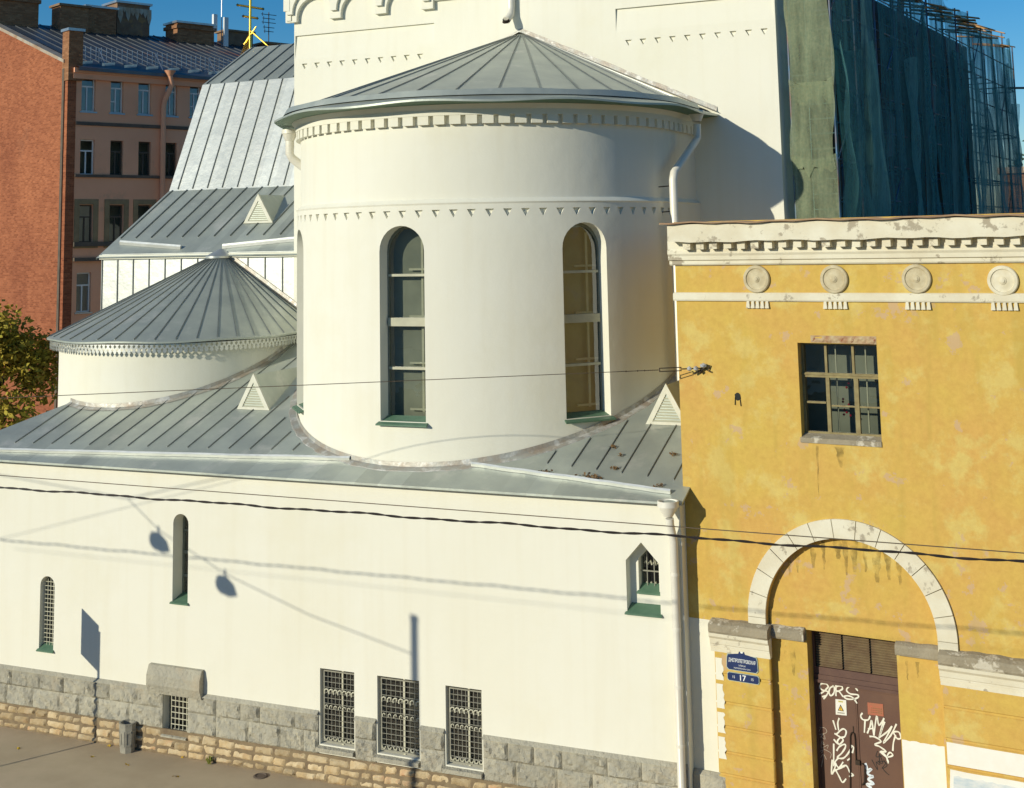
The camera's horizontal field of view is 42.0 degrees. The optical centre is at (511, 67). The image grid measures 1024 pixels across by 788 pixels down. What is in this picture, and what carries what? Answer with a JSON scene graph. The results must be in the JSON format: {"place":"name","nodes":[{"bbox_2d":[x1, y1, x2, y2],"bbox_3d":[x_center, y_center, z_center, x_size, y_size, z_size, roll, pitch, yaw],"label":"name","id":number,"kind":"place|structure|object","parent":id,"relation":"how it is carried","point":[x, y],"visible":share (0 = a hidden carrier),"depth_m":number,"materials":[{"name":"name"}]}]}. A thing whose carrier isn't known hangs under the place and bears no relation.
{"place":"outdoors","nodes":[
{"label":"outdoors","id":0,"kind":"place"},
{"bbox_2d":[0,0,287,428],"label":"brick apartment house","id":1,"kind":"structure","parent":0,"point":[97,105],"depth_m":64.56,"materials":[{"name":"red brick"}]},
{"bbox_2d":[74,272,92,313],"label":"window","id":2,"kind":"structure","parent":1,"relation":"in","point":[79,312],"depth_m":61.92,"materials":[{"name":"white paint"}]},
{"bbox_2d":[73,199,98,247],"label":"window","id":3,"kind":"structure","parent":1,"relation":"in","point":[95,202],"depth_m":62.32,"materials":[{"name":"paint"}]},
{"bbox_2d":[80,139,92,173],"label":"window","id":4,"kind":"structure","parent":1,"relation":"in","point":[84,151],"depth_m":62.84,"materials":[{"name":"white paint"}]},
{"bbox_2d":[80,80,96,112],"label":"window","id":5,"kind":"structure","parent":1,"relation":"in","point":[82,111],"depth_m":63.12,"materials":[{"name":"white paint"}]},
{"bbox_2d":[110,141,121,174],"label":"window","id":6,"kind":"structure","parent":1,"relation":"in","point":[120,151],"depth_m":63.84,"materials":[{"name":"paint"}]},
{"bbox_2d":[104,199,128,247],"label":"window","id":7,"kind":"structure","parent":1,"relation":"in","point":[118,202],"depth_m":63.32,"materials":[{"name":"paint"}]},
{"bbox_2d":[109,82,124,114],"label":"window","id":8,"kind":"structure","parent":1,"relation":"in","point":[118,113],"depth_m":64.09,"materials":[{"name":"white paint"}]},
{"bbox_2d":[138,142,149,175],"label":"window","id":9,"kind":"structure","parent":1,"relation":"in","point":[142,153],"depth_m":64.82,"materials":[{"name":"paint"}]},
{"bbox_2d":[137,84,152,115],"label":"window","id":10,"kind":"structure","parent":1,"relation":"in","point":[139,114],"depth_m":65.10,"materials":[{"name":"white paint"}]},
{"bbox_2d":[133,200,156,223],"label":"window","id":11,"kind":"structure","parent":1,"relation":"in","point":[136,203],"depth_m":64.09,"materials":[{"name":"paint"}]},
{"bbox_2d":[165,143,174,175],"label":"window","id":12,"kind":"structure","parent":1,"relation":"in","point":[173,154],"depth_m":65.76,"materials":[{"name":"paint"}]},
{"bbox_2d":[166,86,178,117],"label":"window","id":13,"kind":"structure","parent":1,"relation":"in","point":[174,92],"depth_m":66.02,"materials":[{"name":"white paint"}]},
{"bbox_2d":[188,87,199,117],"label":"window","id":14,"kind":"structure","parent":1,"relation":"in","point":[193,94],"depth_m":66.91,"materials":[{"name":"white paint"}]},
{"bbox_2d":[212,0,228,46],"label":"panel antenna","id":15,"kind":"object","parent":1,"relation":"on","point":[225,27],"visible":0.83,"depth_m":79.14,"materials":[{"name":"metal"}]},
{"bbox_2d":[262,12,276,44],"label":"tv aerial","id":16,"kind":"object","parent":1,"relation":"attached to","point":[268,22],"visible":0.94,"depth_m":82.23,"materials":[{"name":"metal"}]},
{"bbox_2d":[0,726,357,787],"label":"pavement","id":17,"kind":"structure","parent":0,"point":[38,760],"depth_m":31.80,"materials":[{"name":"grey asphalt"}]},
{"bbox_2d":[119,719,135,753],"bbox_3d":[-9.522,16.575,33.020,0.416,0.690,0.383,-4,-8,24],"label":"litter bin","id":18,"kind":"object","parent":17,"relation":"on","point":[127,730],"visible":1,"depth_m":32.88,"materials":[{"name":"concrete"}]},
{"bbox_2d":[206,754,212,764],"bbox_3d":[-7.275,16.633,32.046,0.199,0.234,0.100,-4,-8,24],"label":"weed","id":19,"kind":"object","parent":17,"relation":"on","point":[209,760],"visible":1,"depth_m":32.03,"materials":[{"name":"green plant"}]},
{"bbox_2d":[253,773,267,778],"bbox_3d":[-5.893,16.605,31.250,0.340,0.028,0.340,-4,-8,24],"label":"valve cover","id":20,"kind":"object","parent":17,"relation":"on","point":[260,775],"visible":1,"depth_m":31.23,"materials":[{"name":"metal"}]},
{"bbox_2d":[172,669,457,760],"bbox_3d":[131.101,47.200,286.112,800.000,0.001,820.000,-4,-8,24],"label":"window grille","id":21,"kind":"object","parent":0,"point":[331,695],"depth_m":35.45,"materials":[{"name":"grey metal"}]},
{"bbox_2d":[0,299,58,429],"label":"autumn tree","id":22,"kind":"object","parent":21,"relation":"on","point":[17,349],"visible":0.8,"depth_m":54.04,"materials":[{"name":"green plant"}]},
{"bbox_2d":[0,0,797,787],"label":"church","id":23,"kind":"structure","parent":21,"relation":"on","point":[390,196],"depth_m":32.66,"materials":[{"name":"beige paint"}]},
{"bbox_2d":[36,576,54,653],"bbox_3d":[-12.074,14.245,34.812,0.565,1.885,0.310,-4,-8,24],"label":"window","id":24,"kind":"structure","parent":23,"relation":"in","point":[47,647],"depth_m":34.90,"materials":[{"name":"grey paint"}]},
{"bbox_2d":[160,695,187,740],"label":"window","id":25,"kind":"structure","parent":23,"relation":"in","point":[170,697],"depth_m":32.86,"materials":[{"name":"paint"}]},
{"bbox_2d":[169,515,188,605],"bbox_3d":[-8.160,12.272,33.432,0.550,2.165,0.600,-4,-8,24],"label":"window","id":26,"kind":"structure","parent":23,"relation":"in","point":[182,599],"depth_m":33.56,"materials":[{"name":"glass"}]},
{"bbox_2d":[292,403,303,413],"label":"window","id":27,"kind":"structure","parent":23,"relation":"in","point":[296,408],"depth_m":34.95,"materials":[{"name":"green paint"}]},
{"bbox_2d":[315,669,354,757],"bbox_3d":[-4.058,14.968,31.018,1.000,1.820,0.320,-4,-8,24],"label":"window","id":28,"kind":"structure","parent":23,"relation":"in","point":[320,748],"depth_m":31.01,"materials":[{"name":"paint"}]},
{"bbox_2d":[373,676,420,767],"bbox_3d":[-2.582,14.853,30.360,1.160,1.820,0.320,-4,-8,24],"label":"window","id":29,"kind":"structure","parent":23,"relation":"in","point":[379,758],"depth_m":30.35,"materials":[{"name":"paint"}]},
{"bbox_2d":[375,226,427,426],"bbox_3d":[-2.544,6.134,32.188,2.403,5.100,0.743,-4,-8,24],"label":"window","id":30,"kind":"structure","parent":23,"relation":"in","point":[405,250],"depth_m":32.50,"materials":[{"name":"glass"}]},
{"bbox_2d":[442,686,483,778],"bbox_3d":[-1.065,14.754,29.682,0.970,1.820,0.320,-4,-8,24],"label":"window","id":31,"kind":"structure","parent":23,"relation":"in","point":[446,769],"depth_m":29.67,"materials":[{"name":"paint"}]},
{"bbox_2d":[562,223,615,423],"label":"window","id":32,"kind":"structure","parent":23,"relation":"in","point":[581,290],"depth_m":32.61,"materials":[{"name":"brown glass"}]},
{"bbox_2d":[575,472,602,478],"bbox_3d":[1.724,9.073,29.567,0.668,0.164,0.253,-6,-9,35],"label":"leaf clump","id":33,"kind":"object","parent":23,"relation":"on","point":[595,477],"visible":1,"depth_m":29.55,"materials":[{"name":"brown plant"}]},
{"bbox_2d":[625,550,661,617],"bbox_3d":[2.878,10.990,28.551,0.830,1.325,0.570,-4,-8,24],"label":"window","id":34,"kind":"structure","parent":23,"relation":"in","point":[650,567],"depth_m":28.62,"materials":[{"name":"grey paint"}]},
{"bbox_2d":[659,213,1023,787],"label":"yellow building","id":35,"kind":"structure","parent":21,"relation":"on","point":[859,378],"depth_m":26.83,"materials":[{"name":"paint"}]},
{"bbox_2d":[5,363,706,397],"bbox_3d":[-10.592,6.949,28.277,29.544,0.721,0.149,-1,-7,-1],"label":"guy wire","id":36,"kind":"object","parent":35,"relation":"attached to","point":[702,366],"visible":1,"depth_m":28.41,"materials":[{"name":"brown metal"}]},
{"bbox_2d":[726,652,758,673],"bbox_3d":[4.734,12.212,27.440,0.696,0.426,0.026,-6,-9,30],"label":"street name plate","id":37,"kind":"object","parent":35,"relation":"attached to","point":[741,661],"visible":1,"depth_m":27.43,"materials":[{"name":"blue metal"}]},
{"bbox_2d":[727,671,759,684],"bbox_3d":[4.750,12.547,27.391,0.695,0.174,0.026,-6,-9,30],"label":"house number plate","id":38,"kind":"object","parent":35,"relation":"attached to","point":[743,678],"visible":1,"depth_m":27.38,"materials":[{"name":"blue metal"}]},
{"bbox_2d":[800,343,881,446],"bbox_3d":[6.782,6.664,27.339,1.666,2.006,0.658,-6,-9,30],"label":"window","id":39,"kind":"structure","parent":35,"relation":"in","point":[858,438],"depth_m":27.23,"materials":[{"name":"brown wood"}]},
{"bbox_2d":[812,630,903,787],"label":"door","id":40,"kind":"structure","parent":35,"relation":"in","point":[858,749],"depth_m":26.74,"materials":[{"name":"brown paint"}]},
{"bbox_2d":[835,699,846,715],"bbox_3d":[6.633,12.908,26.889,0.229,0.307,0.012,-6,-9,30],"label":"warning sign","id":41,"kind":"object","parent":40,"relation":"attached to","point":[841,708],"visible":1,"depth_m":26.89,"materials":[{"name":"white paper"}]},
{"bbox_2d":[867,702,883,715],"bbox_3d":[7.236,12.782,26.546,0.314,0.241,0.006,-6,-9,30],"label":"notice plate","id":42,"kind":"object","parent":40,"relation":"attached to","point":[876,709],"visible":1,"depth_m":26.55,"materials":[{"name":"orange"}]},
{"bbox_2d":[783,0,1023,218],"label":"scaffolding","id":43,"kind":"object","parent":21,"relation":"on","point":[989,128],"visible":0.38,"depth_m":41.73,"materials":[{"name":"fabric"}]},
{"bbox_2d":[797,0,1014,217],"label":"unfinished building","id":44,"kind":"structure","parent":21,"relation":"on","point":[975,25],"depth_m":47.61,"materials":[{"name":"teal fabric"}]},
{"bbox_2d":[0,486,1023,562],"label":"twisted cable","id":45,"kind":"object","parent":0,"point":[629,533],"visible":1,"depth_m":18.88,"materials":[{"name":"black rubber"}]},
{"bbox_2d":[0,475,1023,553],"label":"thin wire","id":46,"kind":"object","parent":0,"point":[541,516],"visible":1,"depth_m":15.18,"materials":[{"name":"brown"}]},
{"bbox_2d":[38,0,1023,204],"label":"sky","id":47,"kind":"structure","parent":0,"point":[1006,16],"materials":[{"name":"blue"}]}
]}

